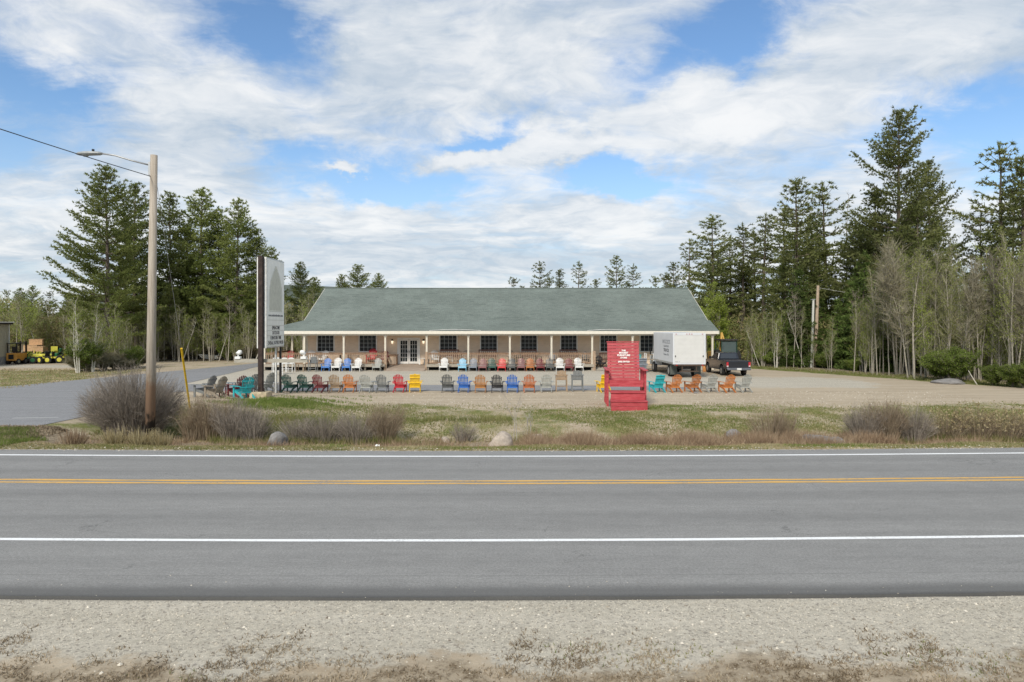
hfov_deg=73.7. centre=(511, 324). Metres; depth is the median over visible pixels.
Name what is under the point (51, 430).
grass
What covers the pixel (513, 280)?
pine tree
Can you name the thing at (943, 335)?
bare tree
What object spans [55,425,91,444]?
grass tussock
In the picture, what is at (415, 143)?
sky
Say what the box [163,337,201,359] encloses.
bare shrub
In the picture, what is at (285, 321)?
bare tree
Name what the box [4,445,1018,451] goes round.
verge stones
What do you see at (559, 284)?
pine tree
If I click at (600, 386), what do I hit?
adirondack chair
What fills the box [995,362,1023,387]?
leafy shrub
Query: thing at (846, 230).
dead tree
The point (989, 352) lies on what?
budding tree
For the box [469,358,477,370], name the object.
adirondack chair
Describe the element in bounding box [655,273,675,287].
pine tree
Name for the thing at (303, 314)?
budding tree
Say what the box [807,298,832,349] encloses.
hemlock tree
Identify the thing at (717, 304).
budding tree
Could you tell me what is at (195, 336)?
budding tree
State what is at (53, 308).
bare tree
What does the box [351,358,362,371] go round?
adirondack chair
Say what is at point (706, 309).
budding tree
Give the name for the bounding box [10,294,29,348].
bare tree
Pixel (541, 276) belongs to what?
pine tree
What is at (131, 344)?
budding tree
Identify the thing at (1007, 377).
leafy shrub
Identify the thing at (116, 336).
budding tree
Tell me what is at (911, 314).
bare tree
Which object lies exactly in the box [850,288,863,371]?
bare tree
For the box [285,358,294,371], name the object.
tall chair
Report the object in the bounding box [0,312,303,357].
woods undergrowth
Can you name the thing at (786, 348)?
bare tree
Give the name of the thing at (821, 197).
pine tree
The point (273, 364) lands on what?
tall chair
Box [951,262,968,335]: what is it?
bare tree
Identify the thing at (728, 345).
tractor
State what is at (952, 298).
budding tree
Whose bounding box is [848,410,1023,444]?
ditch weeds
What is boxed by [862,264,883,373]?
bare tree
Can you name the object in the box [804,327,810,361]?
bare tree
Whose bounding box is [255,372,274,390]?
adirondack chair
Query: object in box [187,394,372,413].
fresh grass
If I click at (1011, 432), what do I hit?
dry weeds
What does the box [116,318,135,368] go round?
bare tree
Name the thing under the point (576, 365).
adirondack chair
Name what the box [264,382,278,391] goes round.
side table
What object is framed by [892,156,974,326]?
pine tree
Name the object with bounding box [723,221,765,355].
pine tree
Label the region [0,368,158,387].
lawn grass
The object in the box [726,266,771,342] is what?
pine tree
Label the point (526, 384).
adirondack chair
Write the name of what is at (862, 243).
pine tree
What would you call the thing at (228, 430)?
bare brush
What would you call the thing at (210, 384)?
adirondack chair
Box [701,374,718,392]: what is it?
adirondack chair
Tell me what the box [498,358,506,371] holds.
adirondack chair
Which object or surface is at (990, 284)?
bare tree
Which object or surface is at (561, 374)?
tall chair
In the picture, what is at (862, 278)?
hemlock tree
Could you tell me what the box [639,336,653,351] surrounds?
window
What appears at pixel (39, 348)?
crate
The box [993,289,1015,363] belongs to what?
bare tree
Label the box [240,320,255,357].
bare tree
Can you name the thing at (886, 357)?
hemlock tree
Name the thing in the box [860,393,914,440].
bare brush
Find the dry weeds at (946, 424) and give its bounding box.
[920,407,972,438]
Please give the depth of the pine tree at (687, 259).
79.81 m
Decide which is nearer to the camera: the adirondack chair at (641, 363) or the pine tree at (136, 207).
the adirondack chair at (641, 363)
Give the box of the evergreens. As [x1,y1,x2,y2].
[1,298,804,347]
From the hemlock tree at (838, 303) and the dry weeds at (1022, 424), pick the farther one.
the hemlock tree at (838, 303)
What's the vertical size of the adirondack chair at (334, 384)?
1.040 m
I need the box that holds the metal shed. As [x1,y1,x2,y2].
[0,322,13,364]
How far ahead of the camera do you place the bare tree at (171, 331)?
72.60 m
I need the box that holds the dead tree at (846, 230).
[839,193,851,279]
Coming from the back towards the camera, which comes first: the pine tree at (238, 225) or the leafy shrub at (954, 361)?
the pine tree at (238, 225)
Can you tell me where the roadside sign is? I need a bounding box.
[234,256,307,392]
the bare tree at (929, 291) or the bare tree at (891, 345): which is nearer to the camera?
the bare tree at (929, 291)
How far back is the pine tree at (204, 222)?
74.77 m
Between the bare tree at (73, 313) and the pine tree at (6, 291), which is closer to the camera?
the bare tree at (73, 313)
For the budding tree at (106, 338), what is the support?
on the ground at (766, 381)
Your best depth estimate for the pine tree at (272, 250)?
81.86 m
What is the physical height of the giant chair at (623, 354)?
3.110 m
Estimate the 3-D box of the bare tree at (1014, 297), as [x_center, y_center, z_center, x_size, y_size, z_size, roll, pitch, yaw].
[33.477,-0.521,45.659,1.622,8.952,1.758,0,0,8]
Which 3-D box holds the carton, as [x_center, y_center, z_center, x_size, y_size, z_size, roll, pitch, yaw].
[-15.225,2.914,58.700,1.250,0.732,0.600,0,0,0]
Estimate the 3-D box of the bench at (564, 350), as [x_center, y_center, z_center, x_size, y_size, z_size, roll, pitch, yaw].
[4.853,2.695,58.623,1.590,1.170,0.605,0,0,0]
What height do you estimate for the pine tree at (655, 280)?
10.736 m
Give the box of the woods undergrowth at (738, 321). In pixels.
[707,311,1023,376]
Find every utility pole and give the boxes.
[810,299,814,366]
[813,285,819,366]
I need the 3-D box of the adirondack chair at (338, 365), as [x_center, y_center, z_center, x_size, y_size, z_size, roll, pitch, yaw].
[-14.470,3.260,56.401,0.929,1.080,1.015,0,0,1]
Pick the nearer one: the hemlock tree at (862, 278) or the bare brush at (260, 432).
the bare brush at (260, 432)
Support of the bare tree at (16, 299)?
on the ground at (766, 381)
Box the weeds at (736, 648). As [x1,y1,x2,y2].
[107,639,1021,681]
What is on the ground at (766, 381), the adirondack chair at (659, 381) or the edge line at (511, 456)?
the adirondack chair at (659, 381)
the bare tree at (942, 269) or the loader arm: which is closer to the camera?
the bare tree at (942, 269)
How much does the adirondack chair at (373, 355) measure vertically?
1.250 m
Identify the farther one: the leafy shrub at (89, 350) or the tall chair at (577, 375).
the leafy shrub at (89, 350)
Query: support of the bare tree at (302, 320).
on the ground at (766, 381)
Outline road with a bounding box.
[0,448,1023,600]
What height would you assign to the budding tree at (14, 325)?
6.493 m
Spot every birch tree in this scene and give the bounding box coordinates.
[45,301,56,342]
[65,295,92,372]
[84,301,106,371]
[184,317,195,356]
[219,322,228,360]
[746,327,758,364]
[770,318,784,367]
[786,305,804,366]
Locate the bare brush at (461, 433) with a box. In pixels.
[448,420,479,442]
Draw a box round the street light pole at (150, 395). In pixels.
[76,149,157,440]
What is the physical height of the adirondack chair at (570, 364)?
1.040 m
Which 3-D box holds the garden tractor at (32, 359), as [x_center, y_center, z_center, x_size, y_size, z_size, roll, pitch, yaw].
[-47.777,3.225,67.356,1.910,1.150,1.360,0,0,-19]
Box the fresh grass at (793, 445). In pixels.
[325,442,974,449]
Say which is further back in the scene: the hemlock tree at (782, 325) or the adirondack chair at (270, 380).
the hemlock tree at (782, 325)
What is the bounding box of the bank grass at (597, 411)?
[80,401,1023,443]
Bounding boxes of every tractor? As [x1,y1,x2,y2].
[20,352,38,363]
[32,352,55,363]
[37,352,54,363]
[41,351,64,362]
[50,346,62,353]
[51,351,68,356]
[713,339,740,359]
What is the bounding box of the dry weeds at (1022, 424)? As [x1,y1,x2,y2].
[1001,404,1023,440]
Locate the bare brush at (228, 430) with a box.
[206,394,262,442]
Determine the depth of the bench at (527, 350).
58.88 m
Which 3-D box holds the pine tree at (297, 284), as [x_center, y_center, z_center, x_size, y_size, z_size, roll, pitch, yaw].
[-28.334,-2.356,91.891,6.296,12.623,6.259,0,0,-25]
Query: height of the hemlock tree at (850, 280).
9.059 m
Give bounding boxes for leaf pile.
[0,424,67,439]
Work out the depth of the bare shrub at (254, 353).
73.18 m
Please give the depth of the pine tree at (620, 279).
91.87 m
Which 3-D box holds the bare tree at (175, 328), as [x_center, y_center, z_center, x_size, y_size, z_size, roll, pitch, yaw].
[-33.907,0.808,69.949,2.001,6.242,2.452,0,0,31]
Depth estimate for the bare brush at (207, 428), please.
25.35 m
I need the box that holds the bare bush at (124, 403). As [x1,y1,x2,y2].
[72,357,188,440]
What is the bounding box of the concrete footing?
[249,388,271,397]
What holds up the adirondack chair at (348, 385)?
on the ground at (766, 381)
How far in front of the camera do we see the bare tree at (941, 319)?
50.38 m
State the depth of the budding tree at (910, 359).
53.03 m
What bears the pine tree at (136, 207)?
on the ground at (766, 381)
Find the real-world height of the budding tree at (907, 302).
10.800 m
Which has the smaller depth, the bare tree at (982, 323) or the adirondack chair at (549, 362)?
the bare tree at (982, 323)
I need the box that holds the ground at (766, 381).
[0,355,1023,681]
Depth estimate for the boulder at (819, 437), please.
24.25 m
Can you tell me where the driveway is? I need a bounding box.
[0,363,707,427]
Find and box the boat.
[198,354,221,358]
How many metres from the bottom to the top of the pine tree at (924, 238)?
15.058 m
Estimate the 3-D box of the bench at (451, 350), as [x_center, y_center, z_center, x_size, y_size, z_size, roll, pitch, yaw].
[-5.402,2.695,58.623,1.690,1.170,0.605,0,0,0]
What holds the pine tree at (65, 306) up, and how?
on the ground at (766, 381)
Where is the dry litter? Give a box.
[0,621,1023,681]
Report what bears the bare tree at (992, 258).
on the ground at (766, 381)
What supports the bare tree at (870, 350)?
on the ground at (766, 381)
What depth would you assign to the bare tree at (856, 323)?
55.77 m
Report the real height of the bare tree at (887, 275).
10.743 m
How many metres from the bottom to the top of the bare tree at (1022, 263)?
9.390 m
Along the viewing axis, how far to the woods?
106.38 m
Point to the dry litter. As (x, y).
(858, 669)
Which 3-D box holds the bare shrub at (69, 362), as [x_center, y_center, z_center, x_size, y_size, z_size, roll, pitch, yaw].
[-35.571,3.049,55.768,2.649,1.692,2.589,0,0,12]
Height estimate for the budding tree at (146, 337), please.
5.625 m
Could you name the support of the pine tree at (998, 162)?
on the ground at (766, 381)
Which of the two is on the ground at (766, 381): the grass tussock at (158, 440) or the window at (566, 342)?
the grass tussock at (158, 440)
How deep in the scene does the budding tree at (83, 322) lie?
82.59 m
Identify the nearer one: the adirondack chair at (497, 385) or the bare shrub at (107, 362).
the adirondack chair at (497, 385)
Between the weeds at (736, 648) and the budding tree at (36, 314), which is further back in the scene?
the budding tree at (36, 314)
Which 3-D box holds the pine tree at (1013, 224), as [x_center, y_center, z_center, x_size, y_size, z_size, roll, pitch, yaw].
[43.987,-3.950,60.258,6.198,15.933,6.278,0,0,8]
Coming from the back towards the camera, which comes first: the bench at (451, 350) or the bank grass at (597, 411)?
the bench at (451, 350)
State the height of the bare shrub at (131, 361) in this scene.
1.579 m
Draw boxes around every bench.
[439,349,458,361]
[478,349,496,361]
[521,349,536,356]
[559,349,577,361]
[599,353,617,365]
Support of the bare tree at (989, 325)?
on the ground at (766, 381)
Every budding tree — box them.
[0,295,14,342]
[7,298,36,332]
[7,307,23,349]
[10,288,44,351]
[28,301,45,338]
[38,312,58,348]
[73,295,93,338]
[91,313,118,368]
[101,302,130,352]
[126,321,140,346]
[142,318,160,353]
[144,308,168,361]
[178,309,198,361]
[190,320,204,360]
[212,296,230,358]
[216,313,231,360]
[224,325,241,358]
[291,322,302,357]
[296,300,309,347]
[699,296,716,353]
[704,281,732,349]
[732,327,742,350]
[742,331,751,360]
[744,313,756,351]
[750,315,768,365]
[771,303,790,365]
[848,299,865,370]
[850,304,872,370]
[858,324,875,372]
[880,242,933,370]
[898,311,917,373]
[902,252,943,375]
[909,285,938,376]
[934,273,959,347]
[946,259,966,348]
[972,240,1023,365]
[976,301,1007,366]
[980,277,1015,364]
[996,249,1023,348]
[1002,286,1023,364]
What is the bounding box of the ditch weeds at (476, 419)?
[200,411,513,445]
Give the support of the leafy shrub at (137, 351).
on the ground at (766, 381)
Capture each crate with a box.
[23,345,42,351]
[28,339,43,345]
[33,346,45,352]
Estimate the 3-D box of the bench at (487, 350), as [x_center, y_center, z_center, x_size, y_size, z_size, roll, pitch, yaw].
[-2.106,2.695,58.623,1.590,1.170,0.605,0,0,0]
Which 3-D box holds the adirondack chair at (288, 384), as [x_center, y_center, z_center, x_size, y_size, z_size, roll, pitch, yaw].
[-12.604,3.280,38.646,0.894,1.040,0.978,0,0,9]
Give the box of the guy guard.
[180,348,190,406]
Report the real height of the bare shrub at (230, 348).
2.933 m
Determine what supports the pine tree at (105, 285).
on the ground at (766, 381)
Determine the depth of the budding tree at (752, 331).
70.47 m
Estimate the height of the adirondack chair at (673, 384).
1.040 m
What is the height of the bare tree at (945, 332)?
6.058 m
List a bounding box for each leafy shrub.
[61,335,107,371]
[119,344,144,368]
[213,336,239,359]
[751,349,775,365]
[811,353,834,367]
[843,359,861,370]
[916,344,983,378]
[921,349,947,378]
[977,362,1004,385]
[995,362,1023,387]
[999,370,1018,386]
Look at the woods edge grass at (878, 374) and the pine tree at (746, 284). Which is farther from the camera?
the pine tree at (746, 284)
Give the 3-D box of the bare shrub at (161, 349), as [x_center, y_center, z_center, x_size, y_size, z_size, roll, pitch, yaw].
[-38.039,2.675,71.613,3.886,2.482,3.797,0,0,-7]
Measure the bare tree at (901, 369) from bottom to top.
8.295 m
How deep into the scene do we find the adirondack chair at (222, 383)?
35.42 m
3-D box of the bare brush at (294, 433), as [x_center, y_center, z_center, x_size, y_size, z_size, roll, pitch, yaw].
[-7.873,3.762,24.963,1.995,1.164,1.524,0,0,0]
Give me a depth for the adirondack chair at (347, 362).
56.68 m
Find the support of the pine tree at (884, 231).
on the ground at (766, 381)
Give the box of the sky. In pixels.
[0,0,1023,312]
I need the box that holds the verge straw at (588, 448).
[0,435,1023,450]
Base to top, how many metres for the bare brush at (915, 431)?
1.670 m
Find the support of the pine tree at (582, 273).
on the ground at (766, 381)
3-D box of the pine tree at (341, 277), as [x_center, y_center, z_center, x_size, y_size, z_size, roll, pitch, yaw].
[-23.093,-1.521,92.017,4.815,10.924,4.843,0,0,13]
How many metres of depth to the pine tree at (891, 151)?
59.26 m
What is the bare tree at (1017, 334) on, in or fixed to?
on the ground at (766, 381)
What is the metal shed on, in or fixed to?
on the ground at (766, 381)
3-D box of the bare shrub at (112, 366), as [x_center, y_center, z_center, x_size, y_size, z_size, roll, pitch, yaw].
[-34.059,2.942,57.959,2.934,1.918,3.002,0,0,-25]
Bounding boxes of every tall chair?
[272,357,282,374]
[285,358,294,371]
[308,357,317,371]
[555,370,567,391]
[570,370,583,391]
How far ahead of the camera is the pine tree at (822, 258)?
66.23 m
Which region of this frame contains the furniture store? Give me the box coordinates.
[264,288,718,370]
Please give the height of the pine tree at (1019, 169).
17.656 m
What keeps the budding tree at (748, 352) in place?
on the ground at (766, 381)
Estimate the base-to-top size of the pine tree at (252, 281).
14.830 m
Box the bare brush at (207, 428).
[183,389,238,440]
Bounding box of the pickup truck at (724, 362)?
[705,352,750,374]
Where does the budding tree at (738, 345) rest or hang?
on the ground at (766, 381)
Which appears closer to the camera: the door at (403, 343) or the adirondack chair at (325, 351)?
the adirondack chair at (325, 351)
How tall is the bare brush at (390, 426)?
1.790 m
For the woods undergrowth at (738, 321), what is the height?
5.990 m
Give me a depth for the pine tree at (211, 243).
77.21 m
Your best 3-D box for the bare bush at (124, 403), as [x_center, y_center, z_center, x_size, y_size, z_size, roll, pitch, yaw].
[-14.234,2.653,25.713,4.676,3.323,3.417,0,0,0]
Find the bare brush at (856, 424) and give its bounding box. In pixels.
[836,401,890,436]
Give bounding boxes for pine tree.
[2,290,17,305]
[11,288,27,307]
[20,285,45,316]
[35,291,60,315]
[36,162,166,351]
[59,292,74,311]
[76,181,180,345]
[84,211,156,347]
[126,190,216,359]
[157,186,242,358]
[160,222,231,357]
[187,214,251,354]
[195,197,265,336]
[220,229,289,358]
[252,246,296,322]
[284,261,318,322]
[297,277,324,308]
[335,274,348,287]
[340,264,371,287]
[367,273,388,287]
[508,276,524,287]
[520,261,551,287]
[543,275,555,287]
[553,268,568,287]
[571,261,590,287]
[590,278,600,287]
[604,255,631,287]
[624,263,642,287]
[645,276,663,287]
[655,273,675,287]
[664,262,684,287]
[667,238,705,296]
[679,214,758,350]
[696,252,750,335]
[702,234,752,338]
[721,213,794,320]
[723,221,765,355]
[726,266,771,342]
[736,229,779,322]
[740,207,807,309]
[750,176,843,343]
[758,251,801,333]
[772,180,862,316]
[776,233,842,343]
[794,212,839,346]
[820,230,872,323]
[824,191,909,323]
[824,226,872,322]
[825,104,976,322]
[840,212,911,316]
[870,201,963,359]
[884,215,957,301]
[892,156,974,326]
[935,231,962,306]
[938,141,1023,283]
[948,212,1004,365]
[954,154,1023,320]
[975,195,1020,289]
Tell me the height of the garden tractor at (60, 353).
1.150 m
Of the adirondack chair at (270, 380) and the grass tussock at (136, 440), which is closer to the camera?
the grass tussock at (136, 440)
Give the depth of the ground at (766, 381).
8.80 m
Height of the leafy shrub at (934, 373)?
2.318 m
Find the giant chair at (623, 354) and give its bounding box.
[603,341,647,410]
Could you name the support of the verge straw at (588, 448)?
on the ground at (766, 381)
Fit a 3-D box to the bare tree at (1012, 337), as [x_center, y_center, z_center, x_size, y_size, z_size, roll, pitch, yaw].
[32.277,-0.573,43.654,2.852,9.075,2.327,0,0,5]
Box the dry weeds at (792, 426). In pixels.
[767,408,800,434]
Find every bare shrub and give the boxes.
[61,356,82,370]
[64,355,105,370]
[96,352,120,370]
[101,350,126,369]
[112,356,133,368]
[118,355,144,367]
[130,349,157,367]
[132,341,163,358]
[141,339,173,359]
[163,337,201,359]
[188,334,217,354]
[213,337,244,359]
[227,333,256,358]
[253,338,285,358]
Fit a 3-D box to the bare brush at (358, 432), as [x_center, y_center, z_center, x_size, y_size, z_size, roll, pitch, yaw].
[-5.630,3.647,24.785,2.042,1.454,1.663,0,0,-24]
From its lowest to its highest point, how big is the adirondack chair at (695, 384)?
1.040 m
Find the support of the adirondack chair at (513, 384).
on the ground at (766, 381)
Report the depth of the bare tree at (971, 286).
46.12 m
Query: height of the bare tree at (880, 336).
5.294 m
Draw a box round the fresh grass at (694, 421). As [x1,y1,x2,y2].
[530,404,819,427]
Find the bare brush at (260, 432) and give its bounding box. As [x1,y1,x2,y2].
[231,404,278,440]
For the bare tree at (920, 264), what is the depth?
48.16 m
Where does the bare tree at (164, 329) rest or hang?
on the ground at (766, 381)
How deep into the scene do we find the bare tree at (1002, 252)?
43.94 m
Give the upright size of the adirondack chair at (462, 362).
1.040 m
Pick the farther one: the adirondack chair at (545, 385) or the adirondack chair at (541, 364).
the adirondack chair at (541, 364)
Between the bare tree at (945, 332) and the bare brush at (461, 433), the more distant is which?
the bare tree at (945, 332)
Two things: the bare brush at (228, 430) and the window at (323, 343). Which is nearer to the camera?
the bare brush at (228, 430)
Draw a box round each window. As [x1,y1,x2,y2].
[316,336,334,351]
[358,336,376,351]
[439,336,457,351]
[480,336,497,351]
[520,336,537,351]
[560,336,577,351]
[599,336,616,351]
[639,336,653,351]
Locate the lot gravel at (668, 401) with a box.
[274,391,1023,409]
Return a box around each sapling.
[500,377,533,439]
[524,407,532,432]
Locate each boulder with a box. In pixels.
[267,431,288,444]
[488,431,512,446]
[725,429,739,436]
[802,434,838,443]
[930,378,964,384]
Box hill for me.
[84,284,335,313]
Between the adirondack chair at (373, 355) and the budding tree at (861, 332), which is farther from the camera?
the adirondack chair at (373, 355)
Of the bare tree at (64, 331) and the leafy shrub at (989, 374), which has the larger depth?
the bare tree at (64, 331)
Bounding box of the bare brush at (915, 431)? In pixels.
[887,400,938,442]
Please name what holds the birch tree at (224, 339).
on the ground at (766, 381)
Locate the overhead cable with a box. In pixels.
[0,129,150,176]
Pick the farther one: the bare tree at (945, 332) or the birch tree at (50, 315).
the birch tree at (50, 315)
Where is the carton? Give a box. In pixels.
[327,354,340,361]
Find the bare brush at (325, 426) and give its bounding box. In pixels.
[294,409,350,443]
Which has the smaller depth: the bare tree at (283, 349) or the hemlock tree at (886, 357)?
the hemlock tree at (886, 357)
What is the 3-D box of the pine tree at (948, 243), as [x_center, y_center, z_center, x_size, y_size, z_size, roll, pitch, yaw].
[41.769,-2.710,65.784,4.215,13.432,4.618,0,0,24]
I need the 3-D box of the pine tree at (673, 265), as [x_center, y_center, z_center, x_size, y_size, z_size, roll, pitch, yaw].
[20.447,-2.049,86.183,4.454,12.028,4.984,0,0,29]
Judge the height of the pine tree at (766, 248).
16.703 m
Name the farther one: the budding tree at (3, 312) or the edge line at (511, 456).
the budding tree at (3, 312)
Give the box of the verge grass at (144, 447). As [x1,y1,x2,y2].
[0,441,1023,450]
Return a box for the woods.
[0,293,983,344]
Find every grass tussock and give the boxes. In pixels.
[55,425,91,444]
[99,423,127,443]
[124,424,155,445]
[145,428,174,445]
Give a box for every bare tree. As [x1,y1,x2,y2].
[3,296,13,320]
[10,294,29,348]
[10,296,25,342]
[35,296,44,326]
[48,297,59,323]
[54,308,74,349]
[58,290,72,327]
[65,292,82,334]
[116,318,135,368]
[132,309,146,349]
[158,303,174,360]
[163,303,181,360]
[169,303,192,361]
[195,298,212,360]
[199,308,219,361]
[205,311,221,360]
[224,297,237,361]
[235,300,246,358]
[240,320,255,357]
[242,312,256,358]
[282,320,290,350]
[284,299,299,350]
[299,308,305,347]
[302,287,318,311]
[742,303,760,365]
[757,313,771,365]
[766,306,783,359]
[783,336,789,367]
[789,291,803,367]
[795,305,806,367]
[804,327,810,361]
[809,330,816,364]
[821,331,834,369]
[825,317,837,371]
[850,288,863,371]
[851,297,870,371]
[859,303,868,363]
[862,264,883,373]
[862,298,882,373]
[863,305,882,373]
[865,277,881,373]
[867,236,921,378]
[874,244,916,373]
[874,264,886,372]
[875,310,884,372]
[879,292,894,374]
[884,299,899,372]
[889,270,915,373]
[891,246,930,374]
[892,253,913,374]
[897,243,934,378]
[911,253,931,375]
[919,238,955,344]
[920,269,947,326]
[923,268,939,349]
[925,272,945,349]
[926,256,953,323]
[929,293,940,350]
[930,282,956,348]
[930,292,958,377]
[935,259,962,377]
[935,297,955,350]
[938,239,961,344]
[939,275,957,337]
[948,252,991,379]
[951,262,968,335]
[951,264,986,380]
[956,277,971,377]
[957,296,973,379]
[958,272,995,380]
[960,259,986,379]
[961,313,977,377]
[963,284,984,379]
[972,258,1012,364]
[980,294,1004,350]
[983,247,1006,364]
[984,291,1008,381]
[992,246,1023,365]
[993,227,1023,363]
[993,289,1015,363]
[1000,267,1023,347]
[1002,258,1019,360]
[1011,281,1023,364]
[1013,227,1023,320]
[1013,253,1023,299]
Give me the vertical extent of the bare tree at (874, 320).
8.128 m
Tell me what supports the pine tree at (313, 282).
on the ground at (766, 381)
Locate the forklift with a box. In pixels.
[6,341,27,363]
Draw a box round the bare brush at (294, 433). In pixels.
[273,414,321,441]
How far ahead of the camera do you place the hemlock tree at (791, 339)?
61.87 m
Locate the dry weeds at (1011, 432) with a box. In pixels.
[977,405,1023,440]
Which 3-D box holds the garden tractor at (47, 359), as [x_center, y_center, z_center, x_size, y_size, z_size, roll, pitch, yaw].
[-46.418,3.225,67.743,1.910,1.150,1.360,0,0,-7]
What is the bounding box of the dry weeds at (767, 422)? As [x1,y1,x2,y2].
[740,401,793,437]
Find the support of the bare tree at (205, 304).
on the ground at (766, 381)
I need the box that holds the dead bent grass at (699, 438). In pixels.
[516,424,906,445]
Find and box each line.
[0,452,1023,456]
[0,477,1023,481]
[0,479,1023,483]
[0,535,1023,540]
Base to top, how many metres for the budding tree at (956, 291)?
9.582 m
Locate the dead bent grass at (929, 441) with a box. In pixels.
[44,430,1023,446]
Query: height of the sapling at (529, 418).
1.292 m
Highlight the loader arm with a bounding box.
[708,332,723,358]
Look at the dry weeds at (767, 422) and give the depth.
25.54 m
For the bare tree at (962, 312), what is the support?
on the ground at (766, 381)
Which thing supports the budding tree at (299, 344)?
on the ground at (766, 381)
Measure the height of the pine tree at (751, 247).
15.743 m
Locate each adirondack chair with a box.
[193,375,218,397]
[202,376,228,398]
[226,375,248,396]
[230,377,254,397]
[239,374,257,394]
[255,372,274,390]
[280,374,297,392]
[296,374,313,392]
[311,374,328,392]
[319,350,328,363]
[321,358,331,370]
[328,374,342,392]
[331,358,341,370]
[342,358,351,370]
[343,374,357,391]
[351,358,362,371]
[359,374,374,392]
[366,348,377,363]
[372,358,381,370]
[375,374,390,391]
[393,374,407,392]
[407,374,422,390]
[430,350,438,361]
[438,358,448,370]
[440,374,454,392]
[457,358,466,371]
[457,374,471,391]
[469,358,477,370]
[473,374,488,391]
[478,359,487,371]
[487,358,495,370]
[489,374,504,392]
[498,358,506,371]
[505,374,520,391]
[507,350,516,361]
[507,359,515,371]
[517,358,524,370]
[521,374,536,392]
[526,360,533,370]
[536,358,544,371]
[539,374,553,392]
[545,358,553,371]
[555,358,564,369]
[565,358,572,370]
[573,358,583,370]
[582,354,589,363]
[595,375,610,392]
[596,355,606,365]
[637,358,647,371]
[647,374,665,392]
[665,374,682,392]
[683,374,701,392]
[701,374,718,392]
[718,374,735,392]
[734,374,752,392]
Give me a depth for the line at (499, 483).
16.45 m
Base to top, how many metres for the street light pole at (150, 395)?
10.656 m
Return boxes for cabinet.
[388,354,397,364]
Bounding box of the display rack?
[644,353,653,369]
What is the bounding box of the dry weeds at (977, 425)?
[950,400,1003,439]
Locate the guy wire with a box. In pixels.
[157,186,180,342]
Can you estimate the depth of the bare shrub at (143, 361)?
61.01 m
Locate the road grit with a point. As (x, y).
(569, 586)
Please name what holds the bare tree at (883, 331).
on the ground at (766, 381)
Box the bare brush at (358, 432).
[331,411,385,444]
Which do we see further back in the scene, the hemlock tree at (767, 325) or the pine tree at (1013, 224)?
the hemlock tree at (767, 325)
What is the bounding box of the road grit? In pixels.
[18,558,1021,600]
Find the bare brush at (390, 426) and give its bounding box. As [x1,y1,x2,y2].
[361,399,409,441]
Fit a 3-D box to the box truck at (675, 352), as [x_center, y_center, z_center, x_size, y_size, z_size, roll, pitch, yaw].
[12.616,2.185,52.989,2.500,3.230,8.220,0,0,-2]
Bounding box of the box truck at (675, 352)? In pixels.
[650,332,705,375]
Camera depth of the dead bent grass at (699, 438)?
24.06 m
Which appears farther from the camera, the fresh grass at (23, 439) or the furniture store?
the furniture store
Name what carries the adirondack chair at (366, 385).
on the ground at (766, 381)
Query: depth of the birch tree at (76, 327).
53.66 m
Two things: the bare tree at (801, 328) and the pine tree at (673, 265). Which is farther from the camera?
the pine tree at (673, 265)
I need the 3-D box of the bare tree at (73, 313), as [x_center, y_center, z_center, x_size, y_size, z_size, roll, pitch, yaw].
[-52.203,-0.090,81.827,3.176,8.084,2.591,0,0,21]
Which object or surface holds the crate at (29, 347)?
on the ground at (766, 381)
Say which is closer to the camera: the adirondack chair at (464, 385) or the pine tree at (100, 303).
the adirondack chair at (464, 385)
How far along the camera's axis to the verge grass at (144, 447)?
21.60 m
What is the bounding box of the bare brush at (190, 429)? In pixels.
[172,395,207,440]
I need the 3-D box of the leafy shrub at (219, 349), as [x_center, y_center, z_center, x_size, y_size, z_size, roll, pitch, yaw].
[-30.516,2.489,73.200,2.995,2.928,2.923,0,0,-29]
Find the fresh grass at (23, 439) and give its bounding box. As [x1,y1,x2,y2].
[0,425,46,445]
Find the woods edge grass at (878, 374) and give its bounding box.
[751,365,1021,386]
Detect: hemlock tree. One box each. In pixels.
[749,314,774,361]
[768,265,828,367]
[775,320,792,358]
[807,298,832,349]
[811,298,851,367]
[824,276,857,366]
[825,249,911,370]
[846,281,919,371]
[851,317,887,369]
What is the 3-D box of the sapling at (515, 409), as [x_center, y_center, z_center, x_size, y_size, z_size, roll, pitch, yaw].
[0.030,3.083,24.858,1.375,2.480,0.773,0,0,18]
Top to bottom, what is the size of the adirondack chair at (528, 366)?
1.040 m
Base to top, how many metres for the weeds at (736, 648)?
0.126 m
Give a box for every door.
[399,339,408,363]
[409,339,417,363]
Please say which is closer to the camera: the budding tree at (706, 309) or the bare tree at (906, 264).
the bare tree at (906, 264)
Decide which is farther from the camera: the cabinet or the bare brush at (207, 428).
the cabinet
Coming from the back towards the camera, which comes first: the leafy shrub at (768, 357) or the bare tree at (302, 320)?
the bare tree at (302, 320)
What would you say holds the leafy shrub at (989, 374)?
on the ground at (766, 381)

